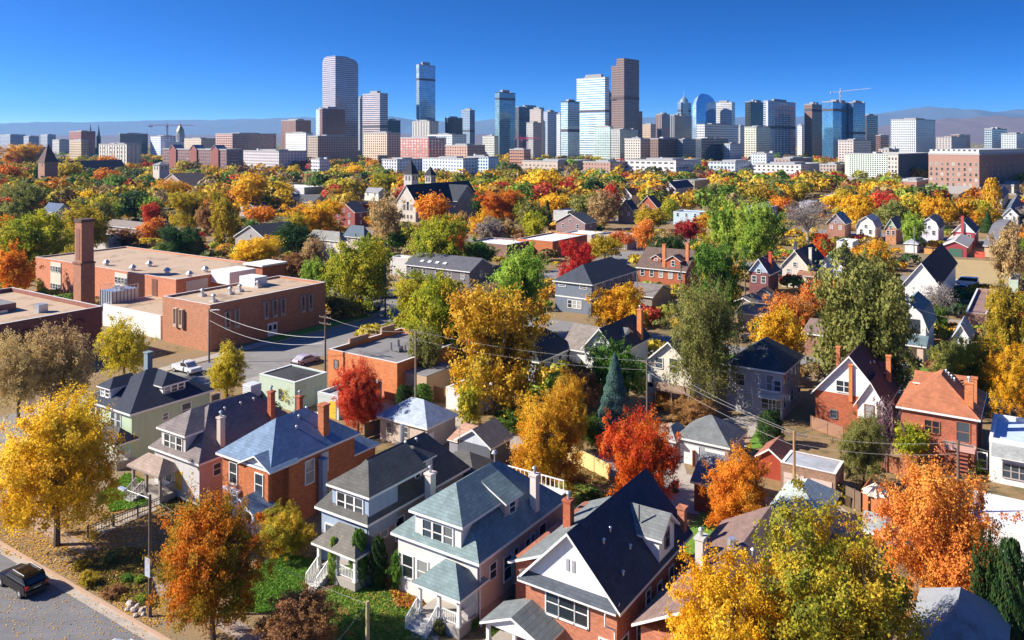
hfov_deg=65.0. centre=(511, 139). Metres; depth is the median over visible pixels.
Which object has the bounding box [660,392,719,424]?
shrub
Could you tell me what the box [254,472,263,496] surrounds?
window
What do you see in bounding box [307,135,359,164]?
city block
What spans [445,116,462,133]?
office tower
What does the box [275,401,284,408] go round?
shrub
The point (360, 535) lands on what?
columnar shrub
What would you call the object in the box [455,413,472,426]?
driveway
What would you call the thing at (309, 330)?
school lawn
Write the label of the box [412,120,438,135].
office tower
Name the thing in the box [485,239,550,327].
deciduous tree
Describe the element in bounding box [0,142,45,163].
deciduous tree
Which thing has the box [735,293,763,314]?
garage
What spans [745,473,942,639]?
deciduous tree
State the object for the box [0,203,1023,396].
undergrowth
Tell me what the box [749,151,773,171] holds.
city block
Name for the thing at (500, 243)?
building
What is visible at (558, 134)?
office tower
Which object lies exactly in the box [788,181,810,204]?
deciduous tree
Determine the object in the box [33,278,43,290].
shrub
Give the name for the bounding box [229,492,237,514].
window
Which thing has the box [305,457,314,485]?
window
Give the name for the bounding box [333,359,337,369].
window
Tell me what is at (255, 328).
cable
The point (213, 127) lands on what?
mountains
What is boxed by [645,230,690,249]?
deciduous tree
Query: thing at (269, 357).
side street
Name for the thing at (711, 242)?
deciduous tree
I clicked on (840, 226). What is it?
house
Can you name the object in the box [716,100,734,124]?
office tower
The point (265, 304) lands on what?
window
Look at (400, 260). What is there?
building
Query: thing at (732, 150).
city block
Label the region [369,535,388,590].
columnar shrub
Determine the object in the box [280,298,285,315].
window
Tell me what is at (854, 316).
deciduous tree
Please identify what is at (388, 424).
window
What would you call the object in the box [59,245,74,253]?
deciduous tree
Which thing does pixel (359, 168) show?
deciduous tree
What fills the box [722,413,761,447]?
patio
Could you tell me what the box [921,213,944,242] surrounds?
house
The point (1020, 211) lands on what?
deciduous tree
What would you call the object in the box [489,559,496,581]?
window
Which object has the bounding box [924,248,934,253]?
fence
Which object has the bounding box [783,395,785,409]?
window
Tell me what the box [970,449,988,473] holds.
shrub
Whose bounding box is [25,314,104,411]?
deciduous tree
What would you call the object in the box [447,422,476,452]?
lean to shed
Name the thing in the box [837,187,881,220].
deciduous tree
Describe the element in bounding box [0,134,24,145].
city block
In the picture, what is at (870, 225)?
house
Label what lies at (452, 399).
garage door
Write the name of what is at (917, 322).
window
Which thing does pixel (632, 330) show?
white gable house
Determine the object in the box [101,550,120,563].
shrub
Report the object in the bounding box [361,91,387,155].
office tower
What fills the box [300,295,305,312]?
window
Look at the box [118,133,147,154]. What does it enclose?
city block
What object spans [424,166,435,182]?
church tower
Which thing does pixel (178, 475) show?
front door
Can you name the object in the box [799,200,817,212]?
building
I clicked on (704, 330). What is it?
deciduous tree
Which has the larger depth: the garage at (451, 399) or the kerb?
the garage at (451, 399)
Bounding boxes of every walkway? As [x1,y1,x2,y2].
[92,503,156,534]
[410,632,438,639]
[659,422,686,501]
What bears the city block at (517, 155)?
on the ground at (977, 145)
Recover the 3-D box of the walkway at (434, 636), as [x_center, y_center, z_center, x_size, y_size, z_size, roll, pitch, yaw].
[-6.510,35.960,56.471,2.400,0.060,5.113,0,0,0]
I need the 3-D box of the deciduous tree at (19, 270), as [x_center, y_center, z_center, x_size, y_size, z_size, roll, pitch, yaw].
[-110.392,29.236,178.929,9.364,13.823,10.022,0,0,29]
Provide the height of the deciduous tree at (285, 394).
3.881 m
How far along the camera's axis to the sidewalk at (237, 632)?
64.87 m
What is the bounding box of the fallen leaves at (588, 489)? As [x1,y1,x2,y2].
[556,466,618,507]
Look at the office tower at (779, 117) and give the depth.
1338.66 m
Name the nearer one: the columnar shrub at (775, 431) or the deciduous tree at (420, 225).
the columnar shrub at (775, 431)
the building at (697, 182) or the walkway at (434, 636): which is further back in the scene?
the building at (697, 182)
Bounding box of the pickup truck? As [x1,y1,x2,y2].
[171,359,201,375]
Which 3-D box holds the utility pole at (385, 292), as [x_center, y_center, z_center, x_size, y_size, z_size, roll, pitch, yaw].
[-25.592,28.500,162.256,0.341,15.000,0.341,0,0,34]
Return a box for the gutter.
[0,545,161,639]
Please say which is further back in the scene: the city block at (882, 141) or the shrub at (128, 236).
the city block at (882, 141)
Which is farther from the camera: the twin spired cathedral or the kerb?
the twin spired cathedral
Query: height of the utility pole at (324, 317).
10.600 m
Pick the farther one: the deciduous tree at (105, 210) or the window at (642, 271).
the deciduous tree at (105, 210)
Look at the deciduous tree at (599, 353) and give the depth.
107.86 m
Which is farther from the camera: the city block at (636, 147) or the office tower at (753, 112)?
the office tower at (753, 112)
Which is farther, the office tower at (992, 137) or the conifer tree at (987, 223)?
the office tower at (992, 137)
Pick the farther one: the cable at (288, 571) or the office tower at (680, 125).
the office tower at (680, 125)
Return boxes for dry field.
[955,259,997,271]
[956,272,1008,283]
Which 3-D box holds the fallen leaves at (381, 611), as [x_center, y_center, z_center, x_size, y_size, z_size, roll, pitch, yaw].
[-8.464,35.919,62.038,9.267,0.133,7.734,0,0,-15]
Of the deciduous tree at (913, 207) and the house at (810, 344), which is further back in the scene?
the deciduous tree at (913, 207)
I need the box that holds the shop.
[259,364,326,410]
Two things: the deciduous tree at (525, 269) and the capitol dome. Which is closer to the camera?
the deciduous tree at (525, 269)
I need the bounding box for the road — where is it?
[0,554,143,639]
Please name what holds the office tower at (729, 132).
on the ground at (977, 145)
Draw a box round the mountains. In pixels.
[0,106,1023,135]
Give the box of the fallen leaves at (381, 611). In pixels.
[339,584,426,638]
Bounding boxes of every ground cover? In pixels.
[79,546,156,606]
[161,497,219,533]
[385,579,424,610]
[569,465,608,484]
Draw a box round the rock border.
[124,600,147,617]
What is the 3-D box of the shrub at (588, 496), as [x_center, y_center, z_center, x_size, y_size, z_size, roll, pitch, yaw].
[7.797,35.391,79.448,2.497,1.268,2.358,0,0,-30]
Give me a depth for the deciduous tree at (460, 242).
218.49 m
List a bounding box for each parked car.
[0,562,49,598]
[290,353,320,365]
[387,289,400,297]
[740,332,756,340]
[954,284,967,287]
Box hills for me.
[32,116,1023,142]
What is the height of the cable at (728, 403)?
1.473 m
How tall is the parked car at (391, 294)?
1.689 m
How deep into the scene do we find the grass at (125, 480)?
79.92 m
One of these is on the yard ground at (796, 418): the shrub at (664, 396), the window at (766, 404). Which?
the shrub at (664, 396)
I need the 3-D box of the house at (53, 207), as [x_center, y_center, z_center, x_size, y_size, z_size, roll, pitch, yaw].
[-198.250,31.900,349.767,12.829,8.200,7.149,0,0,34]
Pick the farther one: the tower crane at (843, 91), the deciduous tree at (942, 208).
the tower crane at (843, 91)
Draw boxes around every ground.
[0,186,1023,639]
[1,143,983,258]
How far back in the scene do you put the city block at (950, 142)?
1514.60 m
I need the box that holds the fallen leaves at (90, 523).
[0,506,189,627]
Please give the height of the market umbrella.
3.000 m
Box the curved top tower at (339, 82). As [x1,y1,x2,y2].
[322,56,360,155]
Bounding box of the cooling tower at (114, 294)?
[100,281,137,322]
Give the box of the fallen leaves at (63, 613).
[0,567,145,639]
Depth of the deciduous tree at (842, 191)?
427.55 m
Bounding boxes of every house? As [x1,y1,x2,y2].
[44,202,70,218]
[83,350,220,470]
[94,234,122,249]
[106,219,143,233]
[215,402,380,546]
[233,221,291,251]
[240,200,266,215]
[281,194,327,211]
[306,229,347,258]
[333,200,367,226]
[343,225,371,251]
[364,187,387,200]
[404,252,494,289]
[479,468,692,639]
[510,327,568,383]
[552,257,638,314]
[554,211,597,231]
[565,305,651,373]
[617,199,638,223]
[620,187,638,205]
[635,242,702,288]
[637,195,662,219]
[643,337,714,413]
[666,180,693,194]
[723,336,804,419]
[747,252,780,293]
[780,242,824,287]
[802,318,831,353]
[811,338,901,442]
[818,244,852,280]
[825,211,851,237]
[855,213,882,239]
[884,215,901,244]
[899,291,936,365]
[902,243,957,306]
[906,587,1010,639]
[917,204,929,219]
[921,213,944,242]
[950,316,974,346]
[951,216,979,248]
[954,191,968,202]
[983,219,1009,256]
[993,186,1008,209]
[1003,194,1023,226]
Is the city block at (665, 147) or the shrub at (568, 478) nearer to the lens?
the shrub at (568, 478)
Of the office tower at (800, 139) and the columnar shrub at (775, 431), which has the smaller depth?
the columnar shrub at (775, 431)
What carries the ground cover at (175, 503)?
on the yard ground at (796, 418)
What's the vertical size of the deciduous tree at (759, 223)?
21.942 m
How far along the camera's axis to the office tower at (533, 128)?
1356.53 m
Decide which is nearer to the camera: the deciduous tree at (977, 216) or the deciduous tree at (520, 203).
the deciduous tree at (977, 216)
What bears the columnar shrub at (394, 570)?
on the yard ground at (796, 418)
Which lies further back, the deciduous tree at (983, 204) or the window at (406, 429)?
the deciduous tree at (983, 204)
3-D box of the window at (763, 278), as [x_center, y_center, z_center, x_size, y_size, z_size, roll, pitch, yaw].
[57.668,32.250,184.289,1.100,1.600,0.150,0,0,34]
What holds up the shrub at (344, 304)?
on the yard ground at (796, 418)
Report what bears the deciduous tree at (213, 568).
on the yard ground at (796, 418)
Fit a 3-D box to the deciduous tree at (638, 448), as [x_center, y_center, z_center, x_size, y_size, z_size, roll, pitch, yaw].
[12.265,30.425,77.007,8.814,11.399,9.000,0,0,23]
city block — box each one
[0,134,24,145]
[0,145,50,159]
[24,135,38,145]
[41,134,55,148]
[52,139,68,153]
[68,130,95,156]
[69,139,88,158]
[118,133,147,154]
[150,135,175,155]
[184,138,215,147]
[215,133,275,149]
[243,149,308,170]
[286,132,312,155]
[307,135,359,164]
[309,157,329,172]
[382,157,421,173]
[400,136,445,157]
[422,156,477,176]
[426,133,466,144]
[445,144,484,156]
[466,154,498,171]
[482,134,498,155]
[509,148,530,167]
[522,158,591,170]
[581,160,625,172]
[624,137,649,158]
[625,157,702,173]
[650,137,681,157]
[677,138,695,158]
[695,137,727,160]
[708,159,750,172]
[724,142,741,159]
[738,125,746,157]
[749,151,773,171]
[753,161,821,174]
[774,156,812,161]
[819,162,844,173]
[838,138,870,162]
[876,134,888,151]
[878,147,898,151]
[899,177,928,186]
[936,136,965,148]
[950,134,969,148]
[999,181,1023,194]
[1001,132,1023,148]
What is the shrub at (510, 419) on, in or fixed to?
on the yard ground at (796, 418)
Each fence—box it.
[87,497,160,537]
[364,419,379,437]
[434,385,445,402]
[567,447,609,482]
[692,450,694,466]
[810,415,842,438]
[838,482,860,510]
[860,477,871,491]
[861,491,891,522]
[877,455,910,475]
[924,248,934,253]
[974,251,984,257]
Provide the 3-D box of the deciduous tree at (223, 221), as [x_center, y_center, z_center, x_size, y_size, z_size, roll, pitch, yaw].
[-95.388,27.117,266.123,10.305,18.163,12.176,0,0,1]
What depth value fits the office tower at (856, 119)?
1300.78 m
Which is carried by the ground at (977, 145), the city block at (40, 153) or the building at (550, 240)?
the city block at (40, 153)
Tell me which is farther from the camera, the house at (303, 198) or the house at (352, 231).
the house at (303, 198)
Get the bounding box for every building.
[0,287,101,371]
[99,143,140,163]
[162,145,243,170]
[162,274,325,351]
[292,185,324,193]
[328,324,466,400]
[390,255,411,275]
[469,237,527,258]
[517,232,586,257]
[553,208,575,219]
[563,230,604,242]
[598,231,639,249]
[673,178,711,189]
[673,210,704,224]
[746,202,781,217]
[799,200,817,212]
[845,152,928,180]
[925,148,1023,193]
[966,288,992,330]
[989,413,1023,487]
[1009,273,1019,292]
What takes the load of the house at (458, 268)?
on the yard ground at (796, 418)
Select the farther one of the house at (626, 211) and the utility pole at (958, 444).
the house at (626, 211)
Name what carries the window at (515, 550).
in the cottage at (462, 541)
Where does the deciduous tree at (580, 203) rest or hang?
on the yard ground at (796, 418)
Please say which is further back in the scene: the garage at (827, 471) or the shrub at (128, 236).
the shrub at (128, 236)
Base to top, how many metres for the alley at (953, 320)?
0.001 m
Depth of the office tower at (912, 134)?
1094.66 m
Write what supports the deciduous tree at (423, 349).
on the yard ground at (796, 418)
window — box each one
[110,410,115,425]
[116,412,120,427]
[162,411,168,420]
[165,474,172,482]
[173,307,177,326]
[179,309,183,327]
[181,401,190,413]
[211,392,220,401]
[213,461,221,476]
[224,311,230,330]
[229,461,237,485]
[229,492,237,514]
[234,309,239,328]
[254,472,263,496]
[263,301,268,319]
[272,299,277,317]
[278,389,282,400]
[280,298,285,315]
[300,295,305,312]
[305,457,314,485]
[308,294,312,310]
[325,522,333,530]
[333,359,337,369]
[380,528,387,537]
[386,421,391,434]
[395,514,404,542]
[402,552,413,580]
[404,426,408,438]
[416,558,428,578]
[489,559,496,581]
[503,551,512,583]
[513,545,518,583]
[525,536,531,546]
[529,531,534,542]
[538,520,546,536]
[545,591,558,618]
[549,357,553,366]
[558,596,574,624]
[567,299,571,307]
[572,300,576,308]
[574,602,588,629]
[577,301,581,308]
[579,285,586,289]
[621,630,628,639]
[636,624,641,639]
[640,269,644,275]
[645,586,651,606]
[648,378,653,387]
[649,270,653,276]
[655,357,662,368]
[657,579,662,592]
[664,526,669,549]
[668,272,672,278]
[668,563,673,579]
[669,357,677,374]
[735,373,744,385]
[743,391,752,408]
[761,276,765,283]
[761,398,775,409]
[766,374,773,393]
[772,379,780,392]
[772,400,780,417]
[783,374,785,386]
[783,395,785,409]
[787,371,789,382]
[794,364,796,376]
[794,384,796,397]
[830,409,837,418]
[836,379,848,393]
[864,404,873,418]
[911,319,919,332]
[924,419,939,434]
[956,420,969,443]
[977,451,987,469]
[1002,462,1023,481]
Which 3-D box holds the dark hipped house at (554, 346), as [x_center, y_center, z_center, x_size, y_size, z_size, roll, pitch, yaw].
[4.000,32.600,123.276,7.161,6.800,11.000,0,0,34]
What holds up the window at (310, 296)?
in the school building at (279, 304)
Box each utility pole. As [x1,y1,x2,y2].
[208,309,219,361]
[319,315,330,371]
[365,600,369,639]
[384,243,385,317]
[408,329,422,397]
[638,359,655,423]
[675,264,686,326]
[740,249,749,294]
[781,430,806,479]
[943,439,973,505]
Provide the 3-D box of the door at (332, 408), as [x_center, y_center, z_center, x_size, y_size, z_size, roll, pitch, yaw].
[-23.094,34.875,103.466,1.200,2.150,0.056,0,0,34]
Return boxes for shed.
[317,378,381,419]
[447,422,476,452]
[662,421,684,460]
[755,436,792,480]
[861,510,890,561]
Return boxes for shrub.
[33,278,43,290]
[72,559,92,571]
[76,569,102,588]
[98,582,128,600]
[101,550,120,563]
[107,228,144,246]
[119,571,135,582]
[134,215,168,240]
[134,574,145,583]
[135,593,147,603]
[244,574,352,639]
[256,499,318,561]
[271,250,309,277]
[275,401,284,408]
[326,290,362,318]
[327,536,339,583]
[348,528,369,587]
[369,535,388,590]
[395,384,411,403]
[412,383,433,401]
[431,618,445,635]
[453,380,482,424]
[470,617,479,631]
[489,402,530,432]
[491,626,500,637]
[555,468,579,482]
[560,356,602,409]
[579,487,602,501]
[583,411,604,450]
[649,390,674,410]
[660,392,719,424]
[755,409,785,445]
[967,526,1002,604]
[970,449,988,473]
[989,536,1023,639]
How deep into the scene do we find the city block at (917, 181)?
607.24 m
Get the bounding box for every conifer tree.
[33,163,37,177]
[185,229,210,255]
[544,200,552,224]
[593,351,632,451]
[979,209,992,232]
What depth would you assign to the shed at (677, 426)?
89.93 m
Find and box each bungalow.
[631,505,807,639]
[896,369,987,482]
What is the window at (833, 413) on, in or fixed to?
in the brick gable house at (858, 378)
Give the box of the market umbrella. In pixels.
[862,482,888,497]
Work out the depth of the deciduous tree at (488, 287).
130.22 m
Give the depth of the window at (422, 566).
62.53 m
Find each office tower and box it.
[281,119,310,148]
[316,107,321,135]
[319,106,344,135]
[358,96,361,154]
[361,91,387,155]
[363,131,400,163]
[388,114,400,131]
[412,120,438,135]
[416,62,434,120]
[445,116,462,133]
[461,108,474,144]
[495,90,515,157]
[515,105,543,147]
[526,121,541,158]
[530,107,543,153]
[544,110,557,157]
[555,113,560,156]
[561,98,579,156]
[577,74,608,155]
[594,126,612,159]
[609,90,611,125]
[611,128,637,160]
[642,123,655,137]
[656,113,670,137]
[670,113,691,138]
[677,102,690,114]
[696,123,738,142]
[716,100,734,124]
[744,125,769,158]
[745,100,762,126]
[763,99,795,157]
[797,124,803,155]
[804,102,821,156]
[822,100,847,157]
[848,100,864,139]
[865,114,877,151]
[891,118,934,151]
[984,127,1006,147]
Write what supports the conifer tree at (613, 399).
on the yard ground at (796, 418)
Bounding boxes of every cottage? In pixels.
[123,381,303,505]
[305,424,511,591]
[390,450,566,639]
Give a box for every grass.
[101,471,147,511]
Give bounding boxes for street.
[0,199,821,451]
[68,207,1023,290]
[326,288,1022,412]
[360,202,984,242]
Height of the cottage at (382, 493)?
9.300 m
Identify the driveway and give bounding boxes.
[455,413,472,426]
[671,474,699,514]
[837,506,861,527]
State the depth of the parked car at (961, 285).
190.79 m
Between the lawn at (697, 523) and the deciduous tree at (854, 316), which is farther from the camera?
the deciduous tree at (854, 316)
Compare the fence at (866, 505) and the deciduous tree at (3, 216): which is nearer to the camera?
the fence at (866, 505)
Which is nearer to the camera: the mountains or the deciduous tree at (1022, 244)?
the deciduous tree at (1022, 244)
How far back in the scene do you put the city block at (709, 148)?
1037.97 m
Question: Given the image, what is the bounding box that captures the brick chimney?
[72,218,95,303]
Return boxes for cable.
[153,499,365,603]
[209,310,301,336]
[417,331,642,360]
[420,340,638,369]
[646,363,785,430]
[651,373,791,444]
[656,363,795,432]
[796,433,956,443]
[799,389,903,434]
[799,444,956,454]
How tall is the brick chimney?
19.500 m
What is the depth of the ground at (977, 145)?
417.37 m
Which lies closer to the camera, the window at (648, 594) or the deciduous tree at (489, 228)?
the window at (648, 594)
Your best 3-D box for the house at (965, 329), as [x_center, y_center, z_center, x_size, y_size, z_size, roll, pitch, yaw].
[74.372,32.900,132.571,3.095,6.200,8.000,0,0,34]
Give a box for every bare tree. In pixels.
[782,197,838,243]
[922,279,959,313]
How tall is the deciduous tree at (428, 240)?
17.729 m
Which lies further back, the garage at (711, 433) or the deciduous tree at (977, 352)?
the deciduous tree at (977, 352)
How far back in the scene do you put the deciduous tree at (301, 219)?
277.08 m
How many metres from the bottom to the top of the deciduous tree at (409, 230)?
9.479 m
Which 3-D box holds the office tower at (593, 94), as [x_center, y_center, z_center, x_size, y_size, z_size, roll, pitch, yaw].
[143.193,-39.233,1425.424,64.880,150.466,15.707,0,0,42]
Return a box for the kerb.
[0,541,170,639]
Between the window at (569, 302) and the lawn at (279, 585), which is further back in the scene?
the window at (569, 302)
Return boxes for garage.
[376,397,458,444]
[446,379,497,414]
[454,418,513,464]
[629,281,672,306]
[676,415,747,465]
[690,451,756,514]
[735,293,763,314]
[735,302,770,329]
[754,286,775,303]
[769,478,840,544]
[780,450,843,501]
[836,238,858,248]
[903,239,922,252]
[943,233,973,257]
[972,490,1023,566]
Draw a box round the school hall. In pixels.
[35,246,286,297]
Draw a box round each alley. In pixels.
[242,376,1003,564]
[774,302,995,328]
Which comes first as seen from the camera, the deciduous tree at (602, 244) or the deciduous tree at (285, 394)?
the deciduous tree at (285, 394)
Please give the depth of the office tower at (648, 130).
1507.19 m
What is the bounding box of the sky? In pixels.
[0,0,1023,122]
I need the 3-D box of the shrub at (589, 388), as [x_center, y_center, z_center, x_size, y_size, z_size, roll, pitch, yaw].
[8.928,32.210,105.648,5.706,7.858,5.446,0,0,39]
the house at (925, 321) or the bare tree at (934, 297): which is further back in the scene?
the bare tree at (934, 297)
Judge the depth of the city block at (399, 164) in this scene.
829.17 m
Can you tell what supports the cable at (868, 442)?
attached to the utility pole at (958, 444)
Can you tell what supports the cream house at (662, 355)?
on the yard ground at (796, 418)
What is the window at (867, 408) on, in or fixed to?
in the brick gable house at (858, 378)
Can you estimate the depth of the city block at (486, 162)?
805.56 m
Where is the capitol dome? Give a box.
[165,122,184,147]
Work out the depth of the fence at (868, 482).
79.72 m
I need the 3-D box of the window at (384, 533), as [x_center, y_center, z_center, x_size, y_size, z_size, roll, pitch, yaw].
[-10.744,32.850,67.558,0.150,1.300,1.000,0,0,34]
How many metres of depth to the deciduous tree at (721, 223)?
216.14 m
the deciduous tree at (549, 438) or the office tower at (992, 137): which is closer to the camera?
the deciduous tree at (549, 438)
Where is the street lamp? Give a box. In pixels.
[118,486,151,617]
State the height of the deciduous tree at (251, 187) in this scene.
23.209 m
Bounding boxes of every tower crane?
[148,124,183,138]
[830,88,867,102]
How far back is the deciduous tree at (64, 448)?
69.31 m
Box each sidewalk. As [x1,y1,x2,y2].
[0,499,264,639]
[158,311,386,370]
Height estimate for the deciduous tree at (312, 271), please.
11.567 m
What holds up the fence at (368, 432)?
on the yard ground at (796, 418)
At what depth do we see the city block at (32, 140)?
2009.62 m
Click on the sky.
(61, 60)
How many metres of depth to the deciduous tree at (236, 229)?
299.93 m
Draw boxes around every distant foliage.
[0,153,1023,210]
[53,146,983,156]
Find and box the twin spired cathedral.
[89,124,100,154]
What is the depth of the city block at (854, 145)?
990.30 m
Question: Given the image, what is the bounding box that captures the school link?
[103,295,162,338]
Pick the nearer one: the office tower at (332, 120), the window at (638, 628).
the window at (638, 628)
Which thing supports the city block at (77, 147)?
on the ground at (977, 145)
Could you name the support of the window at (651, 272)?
in the house at (655, 264)
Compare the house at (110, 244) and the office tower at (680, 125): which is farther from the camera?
the office tower at (680, 125)
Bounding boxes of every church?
[58,160,125,179]
[161,172,204,189]
[396,180,476,221]
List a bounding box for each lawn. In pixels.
[106,473,144,511]
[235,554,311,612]
[263,314,370,341]
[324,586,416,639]
[555,481,607,508]
[686,512,715,559]
[745,424,769,449]
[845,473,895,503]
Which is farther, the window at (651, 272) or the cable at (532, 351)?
the window at (651, 272)
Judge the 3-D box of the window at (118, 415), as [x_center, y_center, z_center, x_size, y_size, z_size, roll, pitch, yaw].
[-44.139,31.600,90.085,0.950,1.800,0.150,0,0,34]
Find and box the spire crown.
[680,97,687,114]
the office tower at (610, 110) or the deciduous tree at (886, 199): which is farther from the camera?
the office tower at (610, 110)
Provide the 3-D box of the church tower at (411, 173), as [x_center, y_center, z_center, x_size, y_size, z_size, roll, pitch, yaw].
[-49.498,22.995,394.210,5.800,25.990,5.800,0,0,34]
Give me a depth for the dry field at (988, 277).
210.49 m
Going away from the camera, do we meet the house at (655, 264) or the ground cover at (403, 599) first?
the ground cover at (403, 599)
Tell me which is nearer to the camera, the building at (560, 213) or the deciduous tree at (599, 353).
the deciduous tree at (599, 353)
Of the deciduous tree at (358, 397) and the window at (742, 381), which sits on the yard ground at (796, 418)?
the deciduous tree at (358, 397)
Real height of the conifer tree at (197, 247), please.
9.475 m
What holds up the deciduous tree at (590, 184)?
on the yard ground at (796, 418)
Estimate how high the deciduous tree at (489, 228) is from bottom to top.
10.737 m
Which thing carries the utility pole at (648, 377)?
on the yard ground at (796, 418)
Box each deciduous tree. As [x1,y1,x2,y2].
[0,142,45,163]
[0,161,22,176]
[0,181,46,218]
[0,206,74,266]
[0,211,9,222]
[0,212,21,255]
[0,238,45,289]
[0,326,59,421]
[0,373,134,546]
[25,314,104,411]
[39,197,55,207]
[58,159,85,177]
[58,200,114,249]
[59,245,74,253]
[72,195,89,209]
[78,188,98,201]
[85,193,115,212]
[88,197,117,221]
[89,167,120,180]
[92,312,160,377]
[98,154,118,159]
[98,173,135,185]
[110,199,124,217]
[115,187,149,220]
[135,193,167,221]
[138,469,283,639]
[140,201,162,221]
[147,175,193,208]
[153,224,201,253]
[164,188,216,229]
[195,201,217,234]
[200,189,220,202]
[205,338,251,398]
[209,196,240,245]
[226,234,285,261]
[230,167,268,212]
[232,214,242,232]
[239,204,282,223]
[244,217,261,226]
[267,214,283,222]
[269,217,313,252]
[273,198,346,231]
[274,194,286,212]
[275,181,294,193]
[278,386,305,404]
[282,208,310,231]
[297,253,336,299]
[299,234,327,263]
[317,227,398,313]
[327,185,342,196]
[327,352,387,432]
[343,162,365,172]
[364,198,398,228]
[367,171,403,198]
[368,188,409,245]
[382,231,412,251]
[384,265,453,332]
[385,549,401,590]
[392,220,413,242]
[400,212,470,259]
[401,265,463,359]
[405,216,440,238]
[407,314,443,368]
[410,189,454,220]
[437,273,554,416]
[442,274,503,338]
[446,210,467,244]
[448,231,468,255]
[453,211,470,229]
[462,234,501,261]
[467,210,493,238]
[468,195,485,212]
[470,188,523,222]
[472,216,507,238]
[479,281,509,300]
[481,205,500,218]
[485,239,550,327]
[497,217,517,235]
[504,383,586,495]
[510,200,526,222]
[515,197,555,228]
[520,209,547,235]
[522,166,565,185]
[539,193,569,214]
[545,368,594,446]
[556,236,595,276]
[568,189,599,216]
[582,176,604,193]
[583,281,651,326]
[583,330,649,399]
[586,186,622,229]
[586,188,597,196]
[587,230,623,258]
[595,398,683,501]
[600,182,620,223]
[610,228,635,243]
[631,216,655,248]
[632,203,670,227]
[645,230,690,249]
[654,228,683,244]
[656,173,673,180]
[658,527,841,639]
[659,270,755,411]
[660,197,679,220]
[664,216,709,245]
[688,235,750,315]
[689,210,712,229]
[690,241,719,254]
[692,225,718,248]
[697,428,777,528]
[699,257,742,307]
[700,186,743,263]
[704,180,722,209]
[716,181,742,206]
[718,175,737,184]
[721,194,794,264]
[744,183,766,203]
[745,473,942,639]
[746,301,810,358]
[757,289,823,326]
[765,175,792,184]
[768,194,795,213]
[780,186,790,198]
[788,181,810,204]
[799,271,830,312]
[802,229,924,397]
[812,231,836,256]
[819,192,841,212]
[829,404,888,490]
[831,188,851,199]
[837,184,855,191]
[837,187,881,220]
[838,443,1023,618]
[853,236,896,277]
[855,247,901,289]
[859,179,882,192]
[867,189,892,206]
[871,197,909,225]
[873,395,904,472]
[877,190,909,211]
[889,418,931,461]
[898,195,926,218]
[900,210,928,247]
[910,192,927,203]
[918,191,967,222]
[925,337,971,373]
[932,303,949,337]
[948,194,986,223]
[949,333,1014,405]
[962,206,991,226]
[976,199,994,218]
[979,333,1023,417]
[980,177,1003,221]
[981,277,1023,351]
[987,216,1023,287]
[1016,205,1023,222]
[1018,231,1023,251]
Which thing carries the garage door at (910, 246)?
in the garage at (909, 246)
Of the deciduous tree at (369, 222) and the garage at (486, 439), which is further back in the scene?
the deciduous tree at (369, 222)
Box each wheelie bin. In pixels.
[671,480,678,492]
[844,495,851,507]
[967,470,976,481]
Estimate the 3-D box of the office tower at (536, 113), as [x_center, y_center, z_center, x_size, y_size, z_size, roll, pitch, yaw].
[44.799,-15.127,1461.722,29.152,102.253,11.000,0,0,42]
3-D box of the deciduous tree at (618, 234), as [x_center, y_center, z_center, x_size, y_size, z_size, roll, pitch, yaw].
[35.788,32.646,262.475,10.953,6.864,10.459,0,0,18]
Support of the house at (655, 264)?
on the yard ground at (796, 418)
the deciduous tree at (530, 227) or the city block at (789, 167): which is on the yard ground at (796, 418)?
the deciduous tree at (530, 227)
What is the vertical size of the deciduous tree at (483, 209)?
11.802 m
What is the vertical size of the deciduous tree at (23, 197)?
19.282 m
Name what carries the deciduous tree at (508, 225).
on the yard ground at (796, 418)
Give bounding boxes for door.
[174,471,181,490]
[267,322,276,336]
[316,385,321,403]
[329,401,335,418]
[449,393,460,410]
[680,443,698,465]
[705,448,724,454]
[784,472,803,484]
[811,478,831,487]
[909,245,912,252]
[949,248,961,256]
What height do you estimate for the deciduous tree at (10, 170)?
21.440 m
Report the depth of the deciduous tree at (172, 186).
412.44 m
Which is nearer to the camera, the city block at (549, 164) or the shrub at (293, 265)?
the shrub at (293, 265)
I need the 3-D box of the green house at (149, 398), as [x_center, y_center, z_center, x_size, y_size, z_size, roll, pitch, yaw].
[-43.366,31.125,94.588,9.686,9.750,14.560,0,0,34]
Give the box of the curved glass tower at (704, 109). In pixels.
[692,94,715,138]
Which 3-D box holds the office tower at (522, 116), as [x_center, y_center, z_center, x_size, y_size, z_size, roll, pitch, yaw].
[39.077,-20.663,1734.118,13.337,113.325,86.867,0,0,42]
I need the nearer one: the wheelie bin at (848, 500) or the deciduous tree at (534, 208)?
the wheelie bin at (848, 500)
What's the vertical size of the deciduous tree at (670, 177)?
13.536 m
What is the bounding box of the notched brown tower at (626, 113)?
[611,58,641,136]
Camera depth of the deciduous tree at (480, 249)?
222.50 m
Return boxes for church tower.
[37,144,57,178]
[153,162,169,180]
[403,160,418,185]
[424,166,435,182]
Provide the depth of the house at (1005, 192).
448.84 m
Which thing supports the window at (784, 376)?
in the grey house at (771, 368)
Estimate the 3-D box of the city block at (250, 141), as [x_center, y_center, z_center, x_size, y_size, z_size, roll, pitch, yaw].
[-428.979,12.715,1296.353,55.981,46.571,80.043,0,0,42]
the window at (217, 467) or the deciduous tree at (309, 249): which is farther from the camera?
the deciduous tree at (309, 249)

